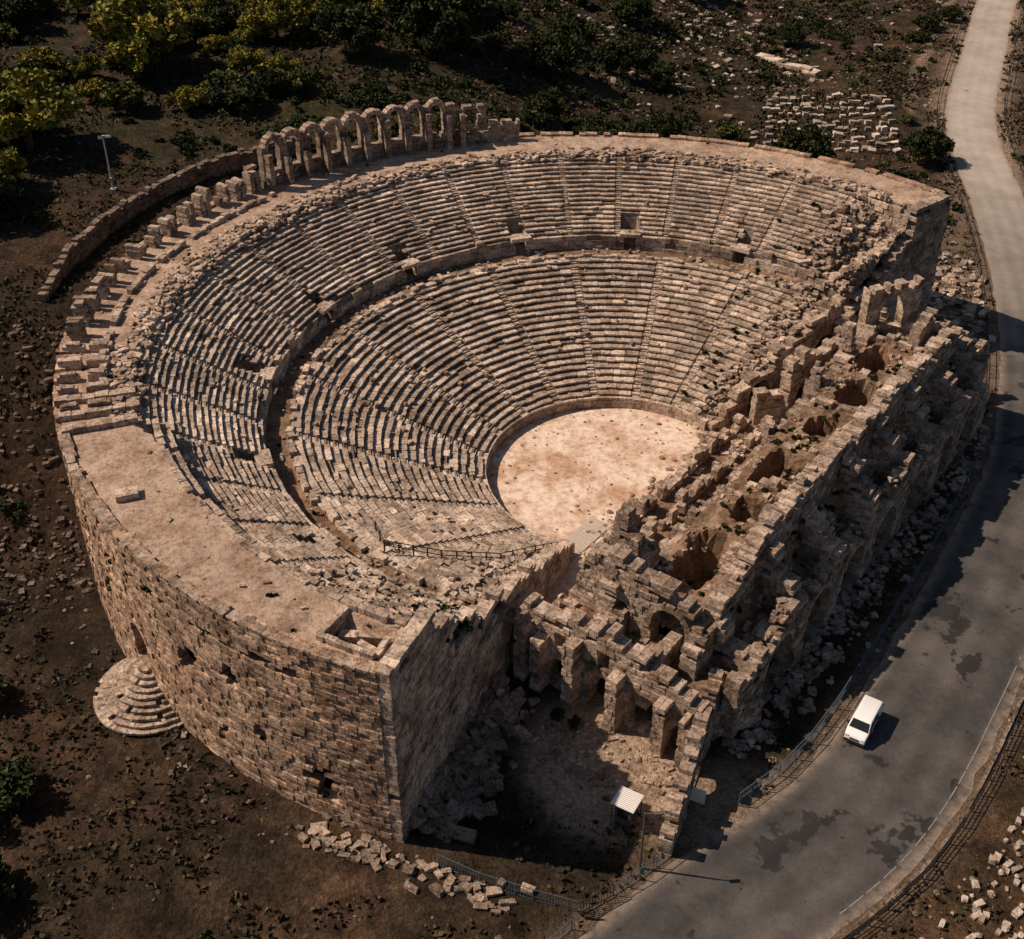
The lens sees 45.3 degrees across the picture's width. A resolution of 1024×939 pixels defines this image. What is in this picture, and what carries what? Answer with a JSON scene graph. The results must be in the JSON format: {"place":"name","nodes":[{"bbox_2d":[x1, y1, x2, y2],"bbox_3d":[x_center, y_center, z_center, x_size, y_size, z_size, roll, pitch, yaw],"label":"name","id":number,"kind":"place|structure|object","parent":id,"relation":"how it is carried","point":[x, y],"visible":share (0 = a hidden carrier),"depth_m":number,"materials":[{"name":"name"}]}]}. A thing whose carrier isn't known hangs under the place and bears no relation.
{"place":"outdoors","nodes":[
{"label":"outdoors","id":0,"kind":"place"},
{"bbox_2d":[0,0,1023,938],"bbox_3d":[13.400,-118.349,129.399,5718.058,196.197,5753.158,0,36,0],"label":"ground terrain","id":1,"kind":"structure","parent":0,"point":[282,872],"depth_m":101.57,"materials":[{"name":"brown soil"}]},
{"bbox_2d":[0,673,6,704],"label":"broadleaf tree","id":2,"kind":"object","parent":1,"relation":"on","point":[2,684],"visible":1,"depth_m":103.77,"materials":[{"name":"green plant"}]},
{"bbox_2d":[0,852,16,910],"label":"broadleaf tree","id":3,"kind":"object","parent":1,"relation":"on","point":[7,894],"visible":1,"depth_m":87.69,"materials":[{"name":"green plant"}]},
{"bbox_2d":[0,169,17,204],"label":"broadleaf tree","id":4,"kind":"object","parent":1,"relation":"on","point":[6,185],"visible":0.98,"depth_m":147.49,"materials":[{"name":"green plant"}]},
{"bbox_2d":[0,22,18,42],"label":"broadleaf tree","id":5,"kind":"object","parent":1,"relation":"on","point":[9,31],"visible":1,"depth_m":196.29,"materials":[{"name":"green plant"}]},
{"bbox_2d":[0,146,26,176],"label":"broadleaf tree","id":6,"kind":"object","parent":1,"relation":"on","point":[11,161],"visible":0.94,"depth_m":153.25,"materials":[{"name":"green plant"}]},
{"bbox_2d":[0,754,37,811],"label":"broadleaf tree","id":7,"kind":"object","parent":1,"relation":"on","point":[18,784],"visible":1,"depth_m":94.83,"materials":[{"name":"green plant"}]},
{"bbox_2d":[3,177,35,200],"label":"broadleaf tree","id":8,"kind":"object","parent":1,"relation":"on","point":[24,190],"visible":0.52,"depth_m":152.69,"materials":[{"name":"green plant"}]},
{"bbox_2d":[0,0,44,25],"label":"broadleaf tree","id":9,"kind":"object","parent":1,"relation":"on","point":[11,11],"visible":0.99,"depth_m":200.19,"materials":[{"name":"green plant"}]},
{"bbox_2d":[4,60,57,81],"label":"broadleaf tree","id":10,"kind":"object","parent":1,"relation":"on","point":[28,64],"visible":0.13,"depth_m":182.56,"materials":[{"name":"green plant"}]},
{"bbox_2d":[15,45,58,69],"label":"broadleaf tree","id":11,"kind":"object","parent":1,"relation":"on","point":[48,56],"visible":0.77,"depth_m":185.15,"materials":[{"name":"green plant"}]},
{"bbox_2d":[0,67,86,150],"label":"broadleaf tree","id":12,"kind":"object","parent":1,"relation":"on","point":[45,102],"visible":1,"depth_m":159.69,"materials":[{"name":"green plant"}]},
{"bbox_2d":[51,54,91,81],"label":"broadleaf tree","id":13,"kind":"object","parent":1,"relation":"on","point":[62,69],"visible":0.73,"depth_m":184.31,"materials":[{"name":"green plant"}]},
{"bbox_2d":[57,0,96,14],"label":"broadleaf tree","id":14,"kind":"object","parent":1,"relation":"on","point":[74,4],"visible":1,"depth_m":208.38,"materials":[{"name":"green plant"}]},
{"bbox_2d":[69,53,102,80],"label":"broadleaf tree","id":15,"kind":"object","parent":1,"relation":"on","point":[89,62],"visible":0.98,"depth_m":184.62,"materials":[{"name":"green plant"}]},
{"bbox_2d":[73,77,108,101],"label":"broadleaf tree","id":16,"kind":"object","parent":1,"relation":"on","point":[92,88],"visible":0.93,"depth_m":178.59,"materials":[{"name":"green plant"}]},
{"bbox_2d":[98,135,116,190],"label":"floodlight pole","id":17,"kind":"object","parent":1,"relation":"on","point":[112,188],"visible":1,"depth_m":154.93,"materials":[{"name":"metal"}]},
{"bbox_2d":[96,80,146,109],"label":"broadleaf tree","id":18,"kind":"object","parent":1,"relation":"on","point":[126,94],"visible":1,"depth_m":175.04,"materials":[{"name":"green plant"}]},
{"bbox_2d":[102,35,160,80],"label":"broadleaf tree","id":19,"kind":"object","parent":1,"relation":"on","point":[119,50],"visible":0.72,"depth_m":182.45,"materials":[{"name":"green plant"}]},
{"bbox_2d":[83,0,189,57],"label":"broadleaf tree","id":20,"kind":"object","parent":1,"relation":"on","point":[111,21],"visible":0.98,"depth_m":183.99,"materials":[{"name":"green plant"}]},
{"bbox_2d":[101,38,171,79],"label":"broadleaf tree","id":21,"kind":"object","parent":1,"relation":"on","point":[150,67],"visible":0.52,"depth_m":184.81,"materials":[{"name":"green plant"}]},
{"bbox_2d":[38,133,311,302],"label":"retaining wall","id":22,"kind":"structure","parent":1,"relation":"on","point":[84,244],"depth_m":152.51,"materials":[{"name":"stone"}]},
{"bbox_2d":[161,0,201,17],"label":"broadleaf tree","id":23,"kind":"object","parent":1,"relation":"on","point":[175,4],"visible":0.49,"depth_m":202.83,"materials":[{"name":"green plant"}]},
{"bbox_2d":[163,84,209,109],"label":"broadleaf tree","id":24,"kind":"object","parent":1,"relation":"on","point":[184,97],"visible":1,"depth_m":177.55,"materials":[{"name":"green plant"}]},
{"bbox_2d":[184,25,192,39],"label":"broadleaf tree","id":25,"kind":"object","parent":1,"relation":"on","point":[188,33],"visible":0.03,"depth_m":198.18,"materials":[{"name":"green plant"}]},
{"bbox_2d":[183,7,218,38],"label":"broadleaf tree","id":26,"kind":"object","parent":1,"relation":"on","point":[199,20],"visible":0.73,"depth_m":200.35,"materials":[{"name":"green plant"}]},
{"bbox_2d":[186,0,223,11],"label":"broadleaf tree","id":27,"kind":"object","parent":1,"relation":"on","point":[206,3],"visible":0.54,"depth_m":205.09,"materials":[{"name":"green plant"}]},
{"bbox_2d":[198,34,227,51],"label":"broadleaf tree","id":28,"kind":"object","parent":1,"relation":"on","point":[214,42],"visible":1,"depth_m":196.81,"materials":[{"name":"green plant"}]},
{"bbox_2d":[200,68,243,87],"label":"broadleaf tree","id":29,"kind":"object","parent":1,"relation":"on","point":[229,75],"visible":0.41,"depth_m":182.92,"materials":[{"name":"green plant"}]},
{"bbox_2d":[202,0,247,29],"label":"broadleaf tree","id":30,"kind":"object","parent":1,"relation":"on","point":[228,12],"visible":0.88,"depth_m":203.48,"materials":[{"name":"green plant"}]},
{"bbox_2d":[201,73,264,105],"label":"broadleaf tree","id":31,"kind":"object","parent":1,"relation":"on","point":[247,87],"visible":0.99,"depth_m":178.32,"materials":[{"name":"green plant"}]},
{"bbox_2d":[223,35,249,49],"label":"broadleaf tree","id":32,"kind":"object","parent":1,"relation":"on","point":[232,41],"visible":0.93,"depth_m":197.66,"materials":[{"name":"green plant"}]},
{"bbox_2d":[225,28,253,41],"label":"broadleaf tree","id":33,"kind":"object","parent":1,"relation":"on","point":[238,32],"visible":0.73,"depth_m":200.49,"materials":[{"name":"green plant"}]},
{"bbox_2d":[223,44,264,74],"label":"broadleaf tree","id":34,"kind":"object","parent":1,"relation":"on","point":[239,56],"visible":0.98,"depth_m":188.56,"materials":[{"name":"green plant"}]},
{"bbox_2d":[230,0,264,11],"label":"broadleaf tree","id":35,"kind":"object","parent":1,"relation":"on","point":[250,3],"visible":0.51,"depth_m":209.31,"materials":[{"name":"green plant"}]},
{"bbox_2d":[236,11,274,39],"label":"broadleaf tree","id":36,"kind":"object","parent":1,"relation":"on","point":[244,25],"visible":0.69,"depth_m":200.47,"materials":[{"name":"green plant"}]},
{"bbox_2d":[250,60,297,86],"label":"broadleaf tree","id":37,"kind":"object","parent":1,"relation":"on","point":[267,65],"visible":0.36,"depth_m":185.27,"materials":[{"name":"green plant"}]},
{"bbox_2d":[241,0,308,41],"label":"broadleaf tree","id":38,"kind":"object","parent":1,"relation":"on","point":[284,13],"visible":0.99,"depth_m":200.18,"materials":[{"name":"green plant"}]},
{"bbox_2d":[253,64,306,91],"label":"broadleaf tree","id":39,"kind":"object","parent":1,"relation":"on","point":[270,82],"visible":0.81,"depth_m":183.20,"materials":[{"name":"green plant"}]},
{"bbox_2d":[266,51,302,70],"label":"broadleaf tree","id":40,"kind":"object","parent":1,"relation":"on","point":[280,60],"visible":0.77,"depth_m":185.74,"materials":[{"name":"green plant"}]},
{"bbox_2d":[276,67,312,91],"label":"broadleaf tree","id":41,"kind":"object","parent":1,"relation":"on","point":[301,80],"visible":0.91,"depth_m":183.53,"materials":[{"name":"green plant"}]},
{"bbox_2d":[295,0,316,9],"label":"broadleaf tree","id":42,"kind":"object","parent":1,"relation":"on","point":[302,2],"visible":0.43,"depth_m":209.86,"materials":[{"name":"green plant"}]},
{"bbox_2d":[298,3,316,20],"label":"broadleaf tree","id":43,"kind":"object","parent":1,"relation":"on","point":[309,12],"visible":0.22,"depth_m":209.05,"materials":[{"name":"green plant"}]},
{"bbox_2d":[312,0,354,10],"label":"broadleaf tree","id":44,"kind":"object","parent":1,"relation":"on","point":[345,2],"visible":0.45,"depth_m":209.47,"materials":[{"name":"green plant"}]},
{"bbox_2d":[312,0,386,55],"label":"broadleaf tree","id":45,"kind":"object","parent":1,"relation":"on","point":[365,20],"visible":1,"depth_m":192.90,"materials":[{"name":"green plant"}]},
{"bbox_2d":[351,90,392,110],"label":"broadleaf tree","id":46,"kind":"object","parent":1,"relation":"on","point":[379,99],"visible":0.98,"depth_m":178.86,"materials":[{"name":"green plant"}]},
{"bbox_2d":[363,81,388,92],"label":"broadleaf tree","id":47,"kind":"object","parent":1,"relation":"on","point":[379,86],"visible":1,"depth_m":185.27,"materials":[{"name":"green plant"}]},
{"bbox_2d":[371,0,401,24],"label":"broadleaf tree","id":48,"kind":"object","parent":1,"relation":"on","point":[376,6],"visible":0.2,"depth_m":208.08,"materials":[{"name":"green plant"}]},
{"bbox_2d":[375,119,398,135],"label":"broadleaf tree","id":49,"kind":"object","parent":1,"relation":"on","point":[394,125],"visible":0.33,"depth_m":171.55,"materials":[{"name":"green plant"}]},
{"bbox_2d":[380,0,496,51],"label":"broadleaf tree","id":50,"kind":"object","parent":1,"relation":"on","point":[451,20],"visible":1,"depth_m":197.84,"materials":[{"name":"green plant"}]},
{"bbox_2d":[431,115,458,129],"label":"broadleaf tree","id":51,"kind":"object","parent":1,"relation":"on","point":[436,122],"visible":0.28,"depth_m":174.49,"materials":[{"name":"green plant"}]},
{"bbox_2d":[456,75,474,86],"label":"broadleaf tree","id":52,"kind":"object","parent":1,"relation":"on","point":[463,81],"visible":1,"depth_m":194.36,"materials":[{"name":"green plant"}]},
{"bbox_2d":[464,0,504,44],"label":"broadleaf tree","id":53,"kind":"object","parent":1,"relation":"on","point":[492,22],"visible":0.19,"depth_m":207.62,"materials":[{"name":"green plant"}]},
{"bbox_2d":[0,241,995,914],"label":"fallen blocks","id":54,"kind":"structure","parent":1,"relation":"on","point":[472,765],"depth_m":102.46,"materials":[{"name":"stone"}]},
{"bbox_2d":[494,82,511,89],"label":"broadleaf tree","id":55,"kind":"object","parent":1,"relation":"on","point":[504,86],"visible":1,"depth_m":199.41,"materials":[{"name":"green plant"}]},
{"bbox_2d":[437,854,577,910],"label":"road fence","id":56,"kind":"object","parent":1,"relation":"on","point":[514,893],"visible":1,"depth_m":89.14,"materials":[{"name":"metal"}]},
{"bbox_2d":[498,110,520,121],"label":"broadleaf tree","id":57,"kind":"object","parent":1,"relation":"on","point":[512,115],"visible":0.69,"depth_m":185.62,"materials":[{"name":"green plant"}]},
{"bbox_2d":[498,0,522,19],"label":"broadleaf tree","id":58,"kind":"object","parent":1,"relation":"on","point":[513,9],"visible":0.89,"depth_m":229.60,"materials":[{"name":"green plant"}]},
{"bbox_2d":[0,0,1023,938],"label":"shrub thicket","id":59,"kind":"object","parent":1,"relation":"on","point":[558,712],"visible":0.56,"depth_m":207.95,"materials":[{"name":"green plant"}]},
{"bbox_2d":[3,0,1023,938],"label":"scattered stones","id":60,"kind":"object","parent":1,"relation":"on","point":[651,758],"visible":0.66,"depth_m":207.82,"materials":[{"name":"beige stone"}]},
{"bbox_2d":[52,97,990,843],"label":"ancient theatre","id":61,"kind":"structure","parent":1,"relation":"on","point":[282,387],"depth_m":125.03,"materials":[{"name":"stone"}]},
{"bbox_2d":[374,520,557,558],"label":"timber railing","id":62,"kind":"object","parent":61,"relation":"on","point":[412,549],"visible":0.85,"depth_m":108.15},
{"bbox_2d":[566,516,606,562],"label":"boardwalk","id":63,"kind":"structure","parent":61,"relation":"on","point":[583,543],"depth_m":122.71,"materials":[{"name":"grey wood"}]},
{"bbox_2d":[519,105,552,123],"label":"broadleaf tree","id":64,"kind":"object","parent":1,"relation":"on","point":[536,115],"visible":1,"depth_m":189.53,"materials":[{"name":"green plant"}]},
{"bbox_2d":[521,86,570,116],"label":"broadleaf tree","id":65,"kind":"object","parent":1,"relation":"on","point":[548,101],"visible":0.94,"depth_m":191.97,"materials":[{"name":"green plant"}]},
{"bbox_2d":[517,27,585,72],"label":"broadleaf tree","id":66,"kind":"object","parent":1,"relation":"on","point":[542,48],"visible":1,"depth_m":208.49,"materials":[{"name":"green plant"}]},
{"bbox_2d":[549,919,571,938],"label":"road fence","id":67,"kind":"object","parent":1,"relation":"on","point":[561,931],"visible":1,"depth_m":86.36,"materials":[{"name":"grey metal"}]},
{"bbox_2d":[547,14,596,46],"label":"broadleaf tree","id":68,"kind":"object","parent":1,"relation":"on","point":[583,28],"visible":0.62,"depth_m":224.89,"materials":[{"name":"green plant"}]},
{"bbox_2d":[568,0,588,5],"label":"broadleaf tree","id":69,"kind":"object","parent":1,"relation":"on","point":[581,2],"visible":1,"depth_m":248.62,"materials":[{"name":"green plant"}]},
{"bbox_2d":[579,884,614,917],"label":"entrance gate","id":70,"kind":"structure","parent":1,"relation":"on","point":[586,909],"depth_m":87.82,"materials":[{"name":"metal"}]},
{"bbox_2d":[572,115,626,135],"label":"broadleaf tree","id":71,"kind":"object","parent":1,"relation":"on","point":[600,125],"visible":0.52,"depth_m":191.47,"materials":[{"name":"green plant"}]},
{"bbox_2d":[591,33,658,76],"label":"broadleaf tree","id":72,"kind":"object","parent":1,"relation":"on","point":[627,52],"visible":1,"depth_m":218.78,"materials":[{"name":"green plant"}]},
{"bbox_2d":[610,786,643,830],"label":"ticket booth","id":73,"kind":"object","parent":1,"relation":"on","point":[625,801],"visible":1,"depth_m":93.59,"materials":[{"name":"white metal"}]},
{"bbox_2d":[617,809,636,820],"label":"booth window","id":74,"kind":"structure","parent":73,"relation":"in","point":[621,814],"depth_m":93.60,"materials":[{"name":"black glass"}]},
{"bbox_2d":[610,0,654,23],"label":"broadleaf tree","id":75,"kind":"object","parent":1,"relation":"on","point":[634,9],"visible":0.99,"depth_m":243.61,"materials":[{"name":"green plant"}]},
{"bbox_2d":[613,846,671,893],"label":"road fence","id":76,"kind":"object","parent":1,"relation":"on","point":[656,857],"visible":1,"depth_m":90.10,"materials":[{"name":"grey metal"}]},
{"bbox_2d":[638,811,664,868],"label":"lamp post","id":77,"kind":"object","parent":1,"relation":"on","point":[658,813],"visible":0.95,"depth_m":88.67,"materials":[{"name":"metal"}]},
{"bbox_2d":[646,73,671,90],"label":"broadleaf tree","id":78,"kind":"object","parent":1,"relation":"on","point":[658,80],"visible":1,"depth_m":219.89,"materials":[{"name":"green plant"}]},
{"bbox_2d":[642,111,683,137],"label":"broadleaf tree","id":79,"kind":"object","parent":1,"relation":"on","point":[668,125],"visible":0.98,"depth_m":200.62,"materials":[{"name":"green plant"}]},
{"bbox_2d":[689,787,705,807],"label":"information sign","id":80,"kind":"object","parent":1,"relation":"on","point":[697,795],"visible":1,"depth_m":95.07,"materials":[{"name":"white metal"}]},
{"bbox_2d":[656,668,763,856],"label":"entrance wall","id":81,"kind":"structure","parent":1,"relation":"on","point":[706,726],"depth_m":94.93,"materials":[{"name":"stone"}]},
{"bbox_2d":[715,124,738,136],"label":"shrub","id":82,"kind":"object","parent":1,"relation":"on","point":[724,130],"visible":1,"depth_m":208.86,"materials":[{"name":"green plant"}]},
{"bbox_2d":[724,6,736,14],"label":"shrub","id":83,"kind":"object","parent":1,"relation":"on","point":[730,10],"visible":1,"depth_m":264.23,"materials":[{"name":"green plant"}]},
{"bbox_2d":[524,0,967,153],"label":"marble fragments","id":84,"kind":"object","parent":1,"relation":"on","point":[813,70],"visible":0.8,"depth_m":222.43,"materials":[{"name":"beige stone"}]},
{"bbox_2d":[777,20,807,45],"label":"shrub","id":85,"kind":"object","parent":1,"relation":"on","point":[790,32],"visible":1,"depth_m":248.44,"materials":[{"name":"green plant"}]},
{"bbox_2d":[769,121,836,158],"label":"broadleaf tree","id":86,"kind":"object","parent":1,"relation":"on","point":[813,141],"visible":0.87,"depth_m":195.82,"materials":[{"name":"green plant"}]},
{"bbox_2d":[738,442,982,805],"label":"road fence","id":87,"kind":"object","parent":1,"relation":"on","point":[897,605],"visible":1,"depth_m":108.04,"materials":[{"name":"grey metal"}]},
{"bbox_2d":[872,25,886,32],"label":"shrub","id":88,"kind":"object","parent":1,"relation":"on","point":[880,28],"visible":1,"depth_m":260.53,"materials":[{"name":"green plant"}]},
{"bbox_2d":[899,113,916,123],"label":"shrub","id":89,"kind":"object","parent":1,"relation":"on","point":[907,118],"visible":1,"depth_m":214.45,"materials":[{"name":"green plant"}]},
{"bbox_2d":[905,28,932,40],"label":"shrub","id":90,"kind":"object","parent":1,"relation":"on","point":[922,35],"visible":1,"depth_m":253.32,"materials":[{"name":"green plant"}]},
{"bbox_2d":[911,12,941,29],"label":"shrub","id":91,"kind":"object","parent":1,"relation":"on","point":[931,21],"visible":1,"depth_m":258.17,"materials":[{"name":"green plant"}]},
{"bbox_2d":[900,125,955,163],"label":"broadleaf tree","id":92,"kind":"object","parent":1,"relation":"on","point":[929,142],"visible":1,"depth_m":197.73,"materials":[{"name":"green plant"}]},
{"bbox_2d":[837,691,1023,938],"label":"roadside kerb","id":93,"kind":"structure","parent":1,"relation":"on","point":[956,825],"depth_m":93.83,"materials":[{"name":"concrete"}]},
{"bbox_2d":[842,705,1023,938],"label":"guard fence","id":94,"kind":"object","parent":1,"relation":"on","point":[948,842],"visible":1,"depth_m":90.68,"materials":[{"name":"metal"}]},
{"bbox_2d":[936,6,963,19],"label":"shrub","id":95,"kind":"object","parent":1,"relation":"on","point":[951,13],"visible":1,"depth_m":263.84,"materials":[{"name":"green plant"}]},
{"bbox_2d":[936,0,988,383],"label":"wire fence","id":96,"kind":"object","parent":1,"relation":"on","point":[986,315],"visible":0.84,"depth_m":179.28,"materials":[{"name":"metal"}]},
{"bbox_2d":[919,807,1023,938],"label":"stone blocks","id":97,"kind":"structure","parent":1,"relation":"on","point":[1017,912],"depth_m":89.18,"materials":[{"name":"stone"}]},
{"bbox_2d":[1004,2,1023,176],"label":"wire fence","id":98,"kind":"object","parent":1,"relation":"on","point":[1005,104],"visible":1,"depth_m":217.28,"materials":[{"name":"metal"}]},
{"bbox_2d":[577,0,1023,938],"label":"road","id":99,"kind":"structure","parent":0,"point":[827,836],"depth_m":102.22,"materials":[{"name":"grey asphalt"}]},
{"bbox_2d":[844,695,883,746],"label":"white van","id":100,"kind":"object","parent":99,"relation":"on","point":[864,720],"visible":1,"depth_m":100.86,"materials":[{"name":"paint"}]},
{"bbox_2d":[839,656,1020,913],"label":"road edge line","id":101,"kind":"object","parent":99,"relation":"on","point":[949,798],"visible":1,"depth_m":96.47,"materials":[{"name":"paint"}]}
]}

